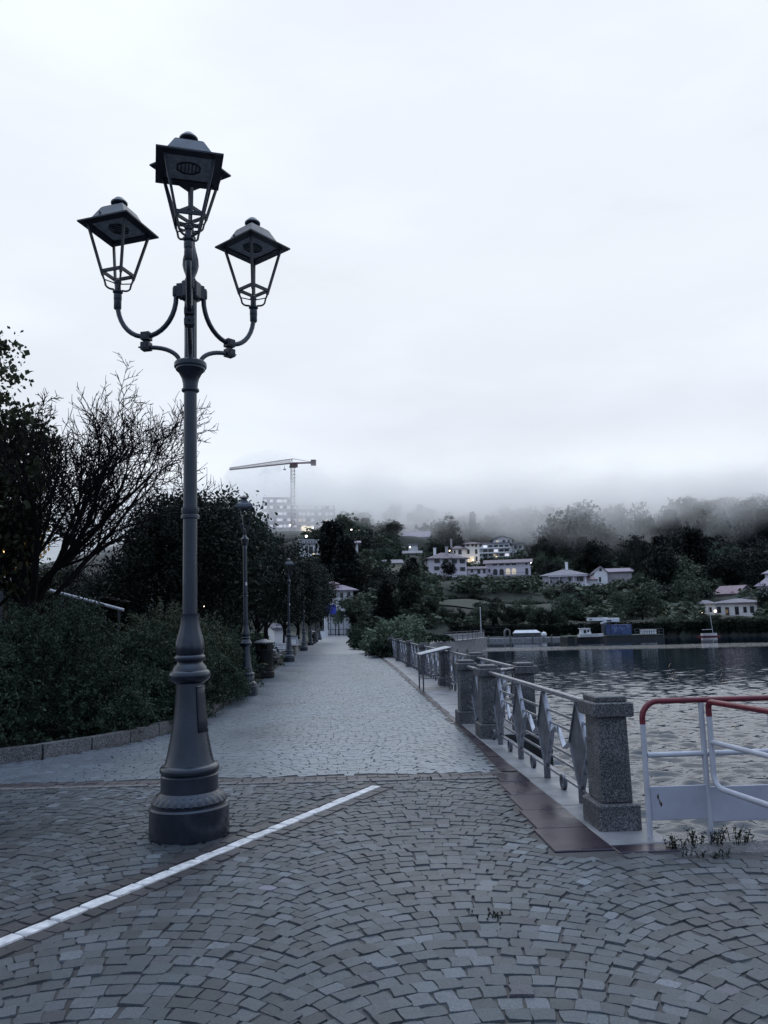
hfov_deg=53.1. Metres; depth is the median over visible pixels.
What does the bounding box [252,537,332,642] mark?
oak tree
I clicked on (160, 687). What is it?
bush
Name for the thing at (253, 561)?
oak tree
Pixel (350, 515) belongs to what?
tree
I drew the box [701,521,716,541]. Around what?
conifer tree
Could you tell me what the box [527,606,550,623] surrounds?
shrub
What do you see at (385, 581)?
conifer tree
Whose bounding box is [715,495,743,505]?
tree
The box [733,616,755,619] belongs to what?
shrub
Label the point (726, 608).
window
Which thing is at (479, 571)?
house
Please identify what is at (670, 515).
conifer tree
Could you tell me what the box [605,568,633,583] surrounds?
house
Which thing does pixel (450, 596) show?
shrub
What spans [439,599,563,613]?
grass terrace
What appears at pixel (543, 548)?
tree
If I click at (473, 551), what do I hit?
house
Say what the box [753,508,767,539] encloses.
conifer tree
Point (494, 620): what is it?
conifer tree
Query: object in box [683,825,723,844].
weed
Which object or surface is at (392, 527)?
tree
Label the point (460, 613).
shrub
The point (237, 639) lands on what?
bush
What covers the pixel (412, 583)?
tree
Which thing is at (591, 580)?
house
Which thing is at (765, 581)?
house
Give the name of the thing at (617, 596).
tree
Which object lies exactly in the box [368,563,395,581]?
tree
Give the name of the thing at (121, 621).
shrub
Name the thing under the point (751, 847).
quay edge slabs
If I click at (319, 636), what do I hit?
street lamp
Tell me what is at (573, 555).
tree
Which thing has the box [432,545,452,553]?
tree
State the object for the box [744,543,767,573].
tree
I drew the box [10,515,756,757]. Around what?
ground
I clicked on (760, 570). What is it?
tree
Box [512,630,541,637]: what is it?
covered boat
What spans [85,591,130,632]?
shelter
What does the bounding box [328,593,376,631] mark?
tree
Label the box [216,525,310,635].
oak tree
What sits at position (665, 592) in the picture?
tree
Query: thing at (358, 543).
house
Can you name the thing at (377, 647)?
shrub
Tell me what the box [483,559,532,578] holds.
house
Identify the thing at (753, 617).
shrub
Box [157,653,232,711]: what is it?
bush
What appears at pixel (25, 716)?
bush
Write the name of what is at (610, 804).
pillar
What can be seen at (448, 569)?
tree
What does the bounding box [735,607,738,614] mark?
window
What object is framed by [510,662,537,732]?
pillar
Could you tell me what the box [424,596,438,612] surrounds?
shrub
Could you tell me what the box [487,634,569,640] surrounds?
pontoon
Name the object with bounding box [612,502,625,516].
tree
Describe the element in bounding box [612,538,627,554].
tree
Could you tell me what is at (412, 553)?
house
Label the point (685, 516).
tree
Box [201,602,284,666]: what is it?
shrub
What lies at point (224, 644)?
bush
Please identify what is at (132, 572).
oak tree
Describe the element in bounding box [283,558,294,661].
street lamp
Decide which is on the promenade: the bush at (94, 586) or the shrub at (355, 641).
the shrub at (355, 641)
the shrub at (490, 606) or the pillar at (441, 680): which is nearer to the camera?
the pillar at (441, 680)
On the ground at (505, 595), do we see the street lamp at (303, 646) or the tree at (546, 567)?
the tree at (546, 567)
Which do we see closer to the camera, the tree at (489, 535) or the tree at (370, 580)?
the tree at (370, 580)
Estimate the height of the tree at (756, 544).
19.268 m
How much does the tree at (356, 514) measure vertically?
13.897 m
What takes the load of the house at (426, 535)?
on the ground at (505, 595)
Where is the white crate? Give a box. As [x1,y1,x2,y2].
[640,629,656,633]
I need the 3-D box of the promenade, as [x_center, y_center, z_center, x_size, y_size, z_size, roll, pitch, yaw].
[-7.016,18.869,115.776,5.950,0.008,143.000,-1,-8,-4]
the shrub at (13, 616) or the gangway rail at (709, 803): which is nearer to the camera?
the gangway rail at (709, 803)
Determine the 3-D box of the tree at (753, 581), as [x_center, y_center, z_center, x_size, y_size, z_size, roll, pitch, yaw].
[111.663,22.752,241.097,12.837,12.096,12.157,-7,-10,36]
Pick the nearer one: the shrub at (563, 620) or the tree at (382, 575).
the shrub at (563, 620)
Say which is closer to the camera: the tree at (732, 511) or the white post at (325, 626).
the white post at (325, 626)
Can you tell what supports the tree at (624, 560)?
on the ground at (505, 595)
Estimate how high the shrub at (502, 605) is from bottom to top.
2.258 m
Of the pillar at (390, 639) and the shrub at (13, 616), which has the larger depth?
the pillar at (390, 639)
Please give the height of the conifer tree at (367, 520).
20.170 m
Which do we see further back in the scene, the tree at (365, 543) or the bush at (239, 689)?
the tree at (365, 543)
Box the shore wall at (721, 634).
[449,620,767,637]
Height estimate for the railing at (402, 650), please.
0.941 m
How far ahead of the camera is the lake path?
78.25 m
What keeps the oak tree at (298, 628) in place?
on the ground at (505, 595)
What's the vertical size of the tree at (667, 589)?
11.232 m
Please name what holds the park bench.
on the ground at (505, 595)
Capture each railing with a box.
[392,639,395,657]
[399,640,405,663]
[410,642,419,670]
[423,645,438,680]
[444,650,466,690]
[466,665,477,721]
[476,657,513,720]
[488,671,588,803]
[500,667,514,713]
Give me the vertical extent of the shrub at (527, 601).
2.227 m
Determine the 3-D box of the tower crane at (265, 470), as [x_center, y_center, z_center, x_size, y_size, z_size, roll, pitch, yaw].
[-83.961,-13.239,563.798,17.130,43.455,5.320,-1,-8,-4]
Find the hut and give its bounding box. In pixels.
[263,623,282,642]
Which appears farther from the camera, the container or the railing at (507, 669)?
the container
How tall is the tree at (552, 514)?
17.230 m
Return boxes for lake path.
[404,637,486,661]
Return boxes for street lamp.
[77,131,289,845]
[234,495,257,695]
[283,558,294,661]
[300,581,307,650]
[307,621,313,644]
[314,623,317,641]
[318,607,321,639]
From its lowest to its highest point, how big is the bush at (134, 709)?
0.759 m
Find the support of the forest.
on the ground at (505, 595)
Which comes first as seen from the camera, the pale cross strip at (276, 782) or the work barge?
the pale cross strip at (276, 782)
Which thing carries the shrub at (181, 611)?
on the ground at (505, 595)
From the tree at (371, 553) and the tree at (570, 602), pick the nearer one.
the tree at (570, 602)
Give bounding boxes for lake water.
[416,635,767,843]
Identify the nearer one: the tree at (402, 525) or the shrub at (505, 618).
the shrub at (505, 618)
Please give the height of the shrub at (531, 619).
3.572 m
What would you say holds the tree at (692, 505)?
on the ground at (505, 595)
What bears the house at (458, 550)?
on the ground at (505, 595)
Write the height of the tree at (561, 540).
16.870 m
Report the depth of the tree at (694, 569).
205.26 m
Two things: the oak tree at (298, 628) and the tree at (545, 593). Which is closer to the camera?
the oak tree at (298, 628)
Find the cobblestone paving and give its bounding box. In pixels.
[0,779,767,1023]
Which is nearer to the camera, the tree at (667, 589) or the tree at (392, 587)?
the tree at (392, 587)
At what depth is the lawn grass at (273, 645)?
71.96 m
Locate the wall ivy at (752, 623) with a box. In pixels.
[450,618,767,636]
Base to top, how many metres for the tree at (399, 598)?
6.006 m
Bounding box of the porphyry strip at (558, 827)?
[378,655,679,853]
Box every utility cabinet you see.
[284,635,297,650]
[320,630,324,637]
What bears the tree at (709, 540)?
on the ground at (505, 595)
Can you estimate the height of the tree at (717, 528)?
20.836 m
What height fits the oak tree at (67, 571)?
4.031 m
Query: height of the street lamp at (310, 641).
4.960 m
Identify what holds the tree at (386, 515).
on the ground at (505, 595)
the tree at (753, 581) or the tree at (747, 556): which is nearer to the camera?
the tree at (753, 581)
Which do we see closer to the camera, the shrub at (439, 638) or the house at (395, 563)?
the shrub at (439, 638)
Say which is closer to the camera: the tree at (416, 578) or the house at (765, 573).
the tree at (416, 578)
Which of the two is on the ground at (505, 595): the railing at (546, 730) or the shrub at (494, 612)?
the shrub at (494, 612)
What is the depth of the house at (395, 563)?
240.95 m
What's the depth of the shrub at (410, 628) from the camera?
41.62 m
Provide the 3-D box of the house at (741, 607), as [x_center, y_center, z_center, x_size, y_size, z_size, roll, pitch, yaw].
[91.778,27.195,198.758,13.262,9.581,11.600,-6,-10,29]
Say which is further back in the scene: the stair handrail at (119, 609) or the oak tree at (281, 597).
the oak tree at (281, 597)
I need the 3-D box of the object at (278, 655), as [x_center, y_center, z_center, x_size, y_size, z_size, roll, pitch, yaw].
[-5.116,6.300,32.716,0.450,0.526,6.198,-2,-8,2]
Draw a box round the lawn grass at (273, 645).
[250,633,307,671]
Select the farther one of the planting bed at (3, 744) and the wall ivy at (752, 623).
the wall ivy at (752, 623)
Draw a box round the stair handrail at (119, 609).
[4,577,123,633]
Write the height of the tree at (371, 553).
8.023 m
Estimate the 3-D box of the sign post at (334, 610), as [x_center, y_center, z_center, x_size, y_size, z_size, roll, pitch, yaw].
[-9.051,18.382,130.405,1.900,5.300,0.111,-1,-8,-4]
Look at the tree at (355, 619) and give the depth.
139.07 m
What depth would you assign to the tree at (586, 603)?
167.77 m
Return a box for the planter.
[292,645,297,654]
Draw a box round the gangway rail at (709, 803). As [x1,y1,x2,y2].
[639,695,767,842]
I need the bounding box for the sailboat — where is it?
[697,605,719,636]
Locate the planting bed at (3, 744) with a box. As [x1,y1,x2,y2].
[0,714,170,747]
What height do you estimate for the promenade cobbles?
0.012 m
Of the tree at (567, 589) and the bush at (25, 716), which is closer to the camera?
the bush at (25, 716)
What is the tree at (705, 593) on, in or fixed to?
on the ground at (505, 595)
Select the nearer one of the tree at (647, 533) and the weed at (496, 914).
the weed at (496, 914)
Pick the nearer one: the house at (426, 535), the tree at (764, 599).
the tree at (764, 599)
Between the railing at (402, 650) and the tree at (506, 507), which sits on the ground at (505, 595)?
the tree at (506, 507)
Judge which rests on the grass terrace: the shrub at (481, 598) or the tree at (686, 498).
the shrub at (481, 598)
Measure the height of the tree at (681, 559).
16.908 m
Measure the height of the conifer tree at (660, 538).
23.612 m
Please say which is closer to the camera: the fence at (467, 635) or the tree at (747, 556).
the fence at (467, 635)
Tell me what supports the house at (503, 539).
on the ground at (505, 595)
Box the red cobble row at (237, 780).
[0,772,491,787]
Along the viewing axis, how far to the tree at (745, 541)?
330.96 m
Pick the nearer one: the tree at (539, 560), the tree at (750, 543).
the tree at (539, 560)
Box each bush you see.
[0,580,146,738]
[0,610,114,668]
[0,638,58,746]
[9,684,164,737]
[40,614,175,697]
[84,659,218,723]
[111,596,217,672]
[119,615,246,694]
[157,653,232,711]
[179,610,253,692]
[206,620,265,686]
[211,661,254,704]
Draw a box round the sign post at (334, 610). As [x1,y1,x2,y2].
[327,605,335,635]
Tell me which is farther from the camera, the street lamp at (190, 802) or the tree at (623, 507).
the tree at (623, 507)
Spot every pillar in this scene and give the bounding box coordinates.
[388,637,394,656]
[395,638,402,660]
[405,640,413,666]
[418,643,429,674]
[437,647,451,685]
[454,659,476,724]
[466,652,484,663]
[473,664,503,738]
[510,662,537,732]
[577,693,641,831]
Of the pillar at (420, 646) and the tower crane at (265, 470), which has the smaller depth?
the pillar at (420, 646)
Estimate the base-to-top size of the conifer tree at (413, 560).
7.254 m
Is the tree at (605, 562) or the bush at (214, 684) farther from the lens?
the tree at (605, 562)
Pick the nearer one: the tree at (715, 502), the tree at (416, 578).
the tree at (416, 578)
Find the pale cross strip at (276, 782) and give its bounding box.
[0,776,496,790]
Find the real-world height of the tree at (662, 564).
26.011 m
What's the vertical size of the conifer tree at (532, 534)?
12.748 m
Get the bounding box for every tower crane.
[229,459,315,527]
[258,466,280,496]
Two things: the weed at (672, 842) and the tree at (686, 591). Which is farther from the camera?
the tree at (686, 591)
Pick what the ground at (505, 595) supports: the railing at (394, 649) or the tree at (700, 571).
the tree at (700, 571)
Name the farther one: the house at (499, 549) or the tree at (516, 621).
the house at (499, 549)
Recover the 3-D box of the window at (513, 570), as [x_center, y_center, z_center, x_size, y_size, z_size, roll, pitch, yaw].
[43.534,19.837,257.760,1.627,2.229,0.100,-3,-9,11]
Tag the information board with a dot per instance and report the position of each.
(426, 652)
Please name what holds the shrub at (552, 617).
on the ground at (505, 595)
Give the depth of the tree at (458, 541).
329.25 m
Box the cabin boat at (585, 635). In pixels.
[574,625,606,641]
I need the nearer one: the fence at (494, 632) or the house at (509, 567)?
the fence at (494, 632)
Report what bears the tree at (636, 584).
on the ground at (505, 595)
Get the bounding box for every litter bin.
[254,639,273,678]
[312,631,315,643]
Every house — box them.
[297,539,318,557]
[327,581,357,628]
[354,541,360,551]
[390,559,403,570]
[402,531,431,538]
[402,551,422,555]
[408,544,417,550]
[421,546,469,576]
[450,539,481,563]
[450,546,467,556]
[467,566,487,577]
[480,542,511,559]
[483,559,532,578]
[490,536,513,551]
[511,543,524,556]
[539,562,589,585]
[587,576,597,585]
[590,566,608,584]
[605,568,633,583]
[697,600,717,613]
[715,585,752,597]
[715,598,757,615]
[754,578,767,596]
[761,570,767,578]
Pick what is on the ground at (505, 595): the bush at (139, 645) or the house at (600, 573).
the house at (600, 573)
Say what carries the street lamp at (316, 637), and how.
on the promenade
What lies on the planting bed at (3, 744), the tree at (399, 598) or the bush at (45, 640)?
the bush at (45, 640)
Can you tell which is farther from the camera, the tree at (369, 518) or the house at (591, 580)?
the tree at (369, 518)
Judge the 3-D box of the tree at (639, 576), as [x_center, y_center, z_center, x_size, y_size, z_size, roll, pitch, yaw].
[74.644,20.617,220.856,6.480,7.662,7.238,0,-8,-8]
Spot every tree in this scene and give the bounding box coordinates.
[0,326,72,613]
[0,352,235,702]
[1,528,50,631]
[3,567,74,622]
[39,559,100,617]
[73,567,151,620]
[87,491,254,633]
[112,477,284,606]
[179,514,288,628]
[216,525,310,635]
[236,553,309,639]
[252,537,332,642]
[275,570,328,646]
[280,555,341,638]
[308,530,321,542]
[313,519,344,629]
[328,535,367,629]
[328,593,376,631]
[331,606,342,635]
[333,512,358,530]
[337,510,352,519]
[344,532,384,552]
[345,519,370,531]
[345,616,358,624]
[351,508,367,518]
[355,514,374,524]
[356,511,373,521]
[356,520,376,534]
[357,552,377,586]
[361,518,371,529]
[361,548,382,560]
[363,598,378,612]
[365,575,392,591]
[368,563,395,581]
[369,582,393,596]
[370,518,399,535]
[371,583,399,623]
[375,543,398,559]
[380,539,400,548]
[381,510,393,520]
[381,580,393,598]
[382,519,403,532]
[385,501,403,519]
[386,522,405,530]
[388,547,403,557]
[392,588,423,608]
[394,570,425,609]
[396,557,424,581]
[397,573,428,588]
[402,509,420,527]
[409,557,418,568]
[411,507,437,516]
[413,504,428,527]
[423,507,439,523]
[427,540,442,552]
[429,511,454,523]
[432,512,462,539]
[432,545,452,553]
[440,557,457,580]
[440,571,447,580]
[441,511,459,525]
[444,535,455,549]
[453,534,464,546]
[463,511,483,541]
[463,537,482,547]
[482,529,495,542]
[491,616,499,625]
[497,504,508,517]
[500,521,525,542]
[512,618,520,624]
[516,504,538,517]
[519,537,537,549]
[522,537,558,562]
[528,531,536,545]
[529,531,551,544]
[531,558,561,575]
[533,551,553,567]
[537,500,556,515]
[539,586,559,600]
[544,512,561,526]
[546,527,573,551]
[546,590,581,618]
[550,584,577,597]
[551,557,566,569]
[565,603,585,619]
[568,547,584,563]
[569,551,597,573]
[570,536,589,566]
[570,594,587,603]
[579,537,611,567]
[582,595,603,621]
[589,548,615,568]
[604,598,622,609]
[607,541,632,554]
[608,590,626,603]
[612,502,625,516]
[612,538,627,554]
[613,533,649,568]
[614,548,634,568]
[619,578,669,619]
[630,541,645,574]
[631,579,662,588]
[632,545,650,559]
[633,513,649,528]
[633,571,650,583]
[638,521,661,542]
[639,537,687,587]
[642,552,713,601]
[645,584,671,606]
[649,534,673,555]
[652,552,693,581]
[653,582,677,602]
[659,508,682,545]
[662,526,706,553]
[668,571,704,606]
[672,526,727,555]
[673,493,699,515]
[676,558,708,578]
[677,497,717,516]
[678,508,699,527]
[679,529,712,579]
[692,586,715,599]
[695,506,715,523]
[698,497,727,509]
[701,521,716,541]
[702,517,730,540]
[703,544,751,585]
[703,554,753,585]
[706,541,741,559]
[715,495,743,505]
[721,567,761,588]
[726,533,767,551]
[727,497,758,522]
[729,547,751,560]
[738,582,754,588]
[742,540,767,558]
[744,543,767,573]
[746,492,766,503]
[747,539,767,556]
[748,561,767,581]
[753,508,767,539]
[756,518,767,538]
[757,580,767,613]
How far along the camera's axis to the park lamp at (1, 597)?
18.50 m
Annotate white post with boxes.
[324,618,325,636]
[326,618,327,636]
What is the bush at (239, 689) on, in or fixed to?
on the planting bed at (3, 744)
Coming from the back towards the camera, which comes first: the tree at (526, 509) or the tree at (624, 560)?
the tree at (526, 509)
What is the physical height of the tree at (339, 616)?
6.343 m
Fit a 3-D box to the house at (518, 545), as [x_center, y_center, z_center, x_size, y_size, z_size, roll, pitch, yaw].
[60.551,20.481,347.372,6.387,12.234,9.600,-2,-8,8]
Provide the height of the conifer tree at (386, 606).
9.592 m
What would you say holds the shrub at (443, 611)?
on the ground at (505, 595)
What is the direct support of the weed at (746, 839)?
on the quay edge slabs
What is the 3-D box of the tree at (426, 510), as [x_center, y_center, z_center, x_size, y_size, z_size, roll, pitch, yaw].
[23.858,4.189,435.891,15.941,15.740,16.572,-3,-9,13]
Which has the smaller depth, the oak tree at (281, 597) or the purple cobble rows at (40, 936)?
the purple cobble rows at (40, 936)
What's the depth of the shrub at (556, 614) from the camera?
147.91 m
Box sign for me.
[341,608,345,635]
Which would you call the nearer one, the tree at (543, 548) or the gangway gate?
the gangway gate
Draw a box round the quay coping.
[381,655,668,845]
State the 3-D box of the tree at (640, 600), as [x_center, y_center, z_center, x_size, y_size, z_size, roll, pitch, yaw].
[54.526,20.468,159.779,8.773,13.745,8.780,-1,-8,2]
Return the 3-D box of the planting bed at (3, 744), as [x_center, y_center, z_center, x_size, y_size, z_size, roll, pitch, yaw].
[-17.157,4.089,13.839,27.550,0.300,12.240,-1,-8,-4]
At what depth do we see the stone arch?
125.05 m
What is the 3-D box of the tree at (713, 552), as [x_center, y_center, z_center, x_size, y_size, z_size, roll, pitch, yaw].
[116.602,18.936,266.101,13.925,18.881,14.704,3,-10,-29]
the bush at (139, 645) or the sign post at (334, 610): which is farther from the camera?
the sign post at (334, 610)
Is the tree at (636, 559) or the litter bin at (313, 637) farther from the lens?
the tree at (636, 559)
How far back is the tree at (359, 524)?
342.14 m
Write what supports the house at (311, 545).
on the ground at (505, 595)
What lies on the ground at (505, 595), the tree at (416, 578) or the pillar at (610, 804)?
the tree at (416, 578)
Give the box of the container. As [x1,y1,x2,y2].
[605,624,632,634]
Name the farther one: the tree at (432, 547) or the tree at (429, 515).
the tree at (429, 515)
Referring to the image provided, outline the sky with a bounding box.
[0,0,767,564]
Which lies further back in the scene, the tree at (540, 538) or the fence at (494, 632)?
the tree at (540, 538)
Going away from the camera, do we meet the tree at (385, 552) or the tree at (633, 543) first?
the tree at (385, 552)
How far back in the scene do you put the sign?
136.47 m
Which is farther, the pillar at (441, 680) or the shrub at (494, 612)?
the shrub at (494, 612)
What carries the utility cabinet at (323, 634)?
on the promenade
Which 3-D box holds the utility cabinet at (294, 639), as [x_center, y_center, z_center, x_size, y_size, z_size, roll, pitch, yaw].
[-6.139,8.778,50.972,0.900,1.160,0.460,-1,-8,-4]
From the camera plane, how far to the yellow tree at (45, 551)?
20.48 m
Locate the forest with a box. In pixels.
[278,497,767,552]
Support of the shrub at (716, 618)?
on the ground at (505, 595)
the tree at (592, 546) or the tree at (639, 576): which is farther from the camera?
the tree at (592, 546)
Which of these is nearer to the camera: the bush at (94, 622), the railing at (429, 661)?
the bush at (94, 622)
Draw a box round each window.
[493,569,497,574]
[499,568,503,574]
[511,568,515,574]
[725,607,728,614]
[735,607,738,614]
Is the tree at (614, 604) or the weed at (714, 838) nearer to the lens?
the weed at (714, 838)
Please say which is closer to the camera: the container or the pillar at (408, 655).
the pillar at (408, 655)
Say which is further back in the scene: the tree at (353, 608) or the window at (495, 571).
the window at (495, 571)
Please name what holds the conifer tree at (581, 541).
on the ground at (505, 595)
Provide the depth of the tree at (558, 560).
272.18 m
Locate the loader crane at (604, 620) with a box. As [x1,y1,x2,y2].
[587,617,619,634]
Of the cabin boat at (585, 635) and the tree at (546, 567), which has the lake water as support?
the cabin boat at (585, 635)
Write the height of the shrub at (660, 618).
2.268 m
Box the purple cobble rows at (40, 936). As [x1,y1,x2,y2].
[0,784,394,958]
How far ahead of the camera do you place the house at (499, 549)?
326.52 m
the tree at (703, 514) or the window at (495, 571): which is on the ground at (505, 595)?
the tree at (703, 514)
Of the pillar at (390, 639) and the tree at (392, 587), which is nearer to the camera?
the pillar at (390, 639)
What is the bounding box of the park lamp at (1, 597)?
[0,551,3,619]
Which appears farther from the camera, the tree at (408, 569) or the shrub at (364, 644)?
the tree at (408, 569)
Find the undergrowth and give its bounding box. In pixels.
[300,512,767,628]
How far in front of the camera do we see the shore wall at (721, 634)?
127.99 m
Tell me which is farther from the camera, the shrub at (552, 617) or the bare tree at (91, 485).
the shrub at (552, 617)
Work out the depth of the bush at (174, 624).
15.97 m
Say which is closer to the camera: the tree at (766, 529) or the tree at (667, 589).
the tree at (667, 589)
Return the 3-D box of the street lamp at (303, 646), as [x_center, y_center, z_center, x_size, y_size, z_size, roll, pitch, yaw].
[-5.617,7.184,53.777,0.554,4.960,0.554,1,-9,-17]
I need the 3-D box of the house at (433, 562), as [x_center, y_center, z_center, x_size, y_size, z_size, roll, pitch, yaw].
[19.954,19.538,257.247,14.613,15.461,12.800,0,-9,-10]
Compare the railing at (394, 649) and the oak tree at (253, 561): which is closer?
the oak tree at (253, 561)
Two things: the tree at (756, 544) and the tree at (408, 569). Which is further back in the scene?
the tree at (756, 544)
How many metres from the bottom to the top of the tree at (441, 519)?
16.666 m
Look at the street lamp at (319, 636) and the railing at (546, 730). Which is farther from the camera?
the street lamp at (319, 636)
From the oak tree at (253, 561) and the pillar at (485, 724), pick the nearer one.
the pillar at (485, 724)
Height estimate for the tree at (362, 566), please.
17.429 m
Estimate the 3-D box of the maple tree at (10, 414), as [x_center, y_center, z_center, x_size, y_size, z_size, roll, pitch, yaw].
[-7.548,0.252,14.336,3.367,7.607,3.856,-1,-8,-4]
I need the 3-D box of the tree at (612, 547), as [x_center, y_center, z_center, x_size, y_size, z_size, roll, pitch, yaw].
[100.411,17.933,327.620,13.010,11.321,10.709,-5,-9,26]
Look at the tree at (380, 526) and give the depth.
359.12 m
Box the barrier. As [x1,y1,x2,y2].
[328,629,345,633]
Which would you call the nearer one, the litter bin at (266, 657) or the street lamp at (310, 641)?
the litter bin at (266, 657)
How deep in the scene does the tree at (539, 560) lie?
272.16 m
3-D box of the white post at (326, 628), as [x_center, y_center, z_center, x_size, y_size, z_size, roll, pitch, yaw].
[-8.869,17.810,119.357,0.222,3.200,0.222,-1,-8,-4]
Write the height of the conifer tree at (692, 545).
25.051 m
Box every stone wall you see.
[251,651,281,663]
[277,644,298,655]
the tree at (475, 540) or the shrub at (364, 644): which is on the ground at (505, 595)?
the tree at (475, 540)
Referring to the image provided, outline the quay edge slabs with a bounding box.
[676,840,767,854]
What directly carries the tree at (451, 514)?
on the ground at (505, 595)
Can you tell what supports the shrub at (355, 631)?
on the promenade
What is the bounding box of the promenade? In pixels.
[296,634,367,654]
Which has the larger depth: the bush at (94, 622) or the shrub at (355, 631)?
the shrub at (355, 631)
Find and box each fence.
[445,630,484,641]
[470,627,506,636]
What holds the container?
on the work barge
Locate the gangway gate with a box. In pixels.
[705,699,767,807]
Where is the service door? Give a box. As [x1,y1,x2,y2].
[196,685,207,732]
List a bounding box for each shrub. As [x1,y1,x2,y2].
[2,595,114,636]
[40,606,165,637]
[106,599,213,633]
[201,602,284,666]
[346,626,366,643]
[348,630,371,649]
[356,627,373,652]
[365,638,404,657]
[368,614,430,651]
[418,605,431,616]
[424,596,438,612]
[424,633,455,642]
[437,605,455,620]
[446,594,459,599]
[456,606,466,619]
[468,592,480,599]
[470,596,490,600]
[470,604,479,619]
[476,600,490,622]
[484,602,493,608]
[487,604,503,623]
[499,601,505,609]
[499,611,510,623]
[503,605,519,624]
[510,601,522,608]
[516,603,539,614]
[517,607,527,623]
[523,598,533,604]
[526,609,542,624]
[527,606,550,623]
[546,610,555,624]
[553,606,562,623]
[555,613,570,623]
[564,612,580,619]
[654,615,667,621]
[703,615,723,621]
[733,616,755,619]
[751,615,763,619]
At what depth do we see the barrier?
147.84 m
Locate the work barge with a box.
[560,628,663,640]
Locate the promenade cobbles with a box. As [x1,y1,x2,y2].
[0,654,494,783]
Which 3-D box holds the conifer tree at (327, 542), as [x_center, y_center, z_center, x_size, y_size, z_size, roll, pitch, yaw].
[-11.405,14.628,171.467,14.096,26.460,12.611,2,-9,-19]
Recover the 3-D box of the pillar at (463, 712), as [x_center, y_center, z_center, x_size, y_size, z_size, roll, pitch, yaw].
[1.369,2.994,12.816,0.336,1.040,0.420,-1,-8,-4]
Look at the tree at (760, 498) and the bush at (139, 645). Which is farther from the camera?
the tree at (760, 498)
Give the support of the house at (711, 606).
on the ground at (505, 595)
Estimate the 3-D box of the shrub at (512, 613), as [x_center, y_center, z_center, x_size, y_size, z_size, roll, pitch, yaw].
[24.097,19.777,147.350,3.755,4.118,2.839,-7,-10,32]
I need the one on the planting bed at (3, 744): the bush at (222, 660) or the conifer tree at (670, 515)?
the bush at (222, 660)
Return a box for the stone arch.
[503,629,511,637]
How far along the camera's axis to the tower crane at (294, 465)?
404.38 m
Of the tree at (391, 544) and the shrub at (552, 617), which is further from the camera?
the tree at (391, 544)
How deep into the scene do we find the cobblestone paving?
4.24 m
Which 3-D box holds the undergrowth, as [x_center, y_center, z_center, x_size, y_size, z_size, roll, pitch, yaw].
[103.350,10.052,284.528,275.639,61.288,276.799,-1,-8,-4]
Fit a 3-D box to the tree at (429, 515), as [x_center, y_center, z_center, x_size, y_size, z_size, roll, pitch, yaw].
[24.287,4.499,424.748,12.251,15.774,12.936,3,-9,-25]
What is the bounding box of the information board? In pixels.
[415,646,452,690]
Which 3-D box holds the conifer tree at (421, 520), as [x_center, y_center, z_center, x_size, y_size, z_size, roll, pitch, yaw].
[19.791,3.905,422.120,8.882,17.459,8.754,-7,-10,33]
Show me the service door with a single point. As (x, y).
(201, 702)
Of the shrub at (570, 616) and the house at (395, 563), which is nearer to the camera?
the shrub at (570, 616)
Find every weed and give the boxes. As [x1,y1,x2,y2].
[471,907,503,919]
[662,833,697,849]
[682,847,730,858]
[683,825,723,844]
[720,825,753,844]
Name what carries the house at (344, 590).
on the ground at (505, 595)
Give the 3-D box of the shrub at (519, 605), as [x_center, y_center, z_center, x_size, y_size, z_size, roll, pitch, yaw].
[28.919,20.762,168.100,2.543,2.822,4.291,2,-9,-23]
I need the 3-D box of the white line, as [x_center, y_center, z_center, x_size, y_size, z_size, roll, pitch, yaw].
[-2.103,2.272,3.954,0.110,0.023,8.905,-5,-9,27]
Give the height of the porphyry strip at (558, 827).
0.055 m
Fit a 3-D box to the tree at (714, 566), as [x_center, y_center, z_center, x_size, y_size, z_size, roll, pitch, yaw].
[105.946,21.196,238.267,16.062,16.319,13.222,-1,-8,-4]
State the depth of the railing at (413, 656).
28.35 m
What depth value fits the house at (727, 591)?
218.62 m
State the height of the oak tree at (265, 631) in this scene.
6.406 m
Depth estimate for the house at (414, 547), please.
302.57 m
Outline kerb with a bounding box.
[0,691,234,763]
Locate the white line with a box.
[0,786,380,947]
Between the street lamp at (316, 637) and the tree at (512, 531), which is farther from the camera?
the tree at (512, 531)
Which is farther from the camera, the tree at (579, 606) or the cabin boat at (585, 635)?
the tree at (579, 606)
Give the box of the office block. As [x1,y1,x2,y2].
[262,497,334,531]
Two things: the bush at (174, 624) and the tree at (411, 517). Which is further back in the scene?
the tree at (411, 517)
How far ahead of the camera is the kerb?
10.54 m
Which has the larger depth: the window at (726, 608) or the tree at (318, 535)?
the tree at (318, 535)
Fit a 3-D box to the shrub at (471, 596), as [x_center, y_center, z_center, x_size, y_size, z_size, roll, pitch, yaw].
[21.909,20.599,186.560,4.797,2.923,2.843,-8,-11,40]
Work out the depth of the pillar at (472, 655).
15.92 m
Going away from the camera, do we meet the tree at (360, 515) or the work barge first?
the work barge
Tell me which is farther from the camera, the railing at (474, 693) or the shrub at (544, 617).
the shrub at (544, 617)
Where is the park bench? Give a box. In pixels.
[273,642,286,650]
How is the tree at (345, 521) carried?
on the ground at (505, 595)
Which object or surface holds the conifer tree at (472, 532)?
on the ground at (505, 595)
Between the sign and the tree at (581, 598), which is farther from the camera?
the tree at (581, 598)
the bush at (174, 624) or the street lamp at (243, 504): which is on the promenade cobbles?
the street lamp at (243, 504)
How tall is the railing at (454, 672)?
0.941 m

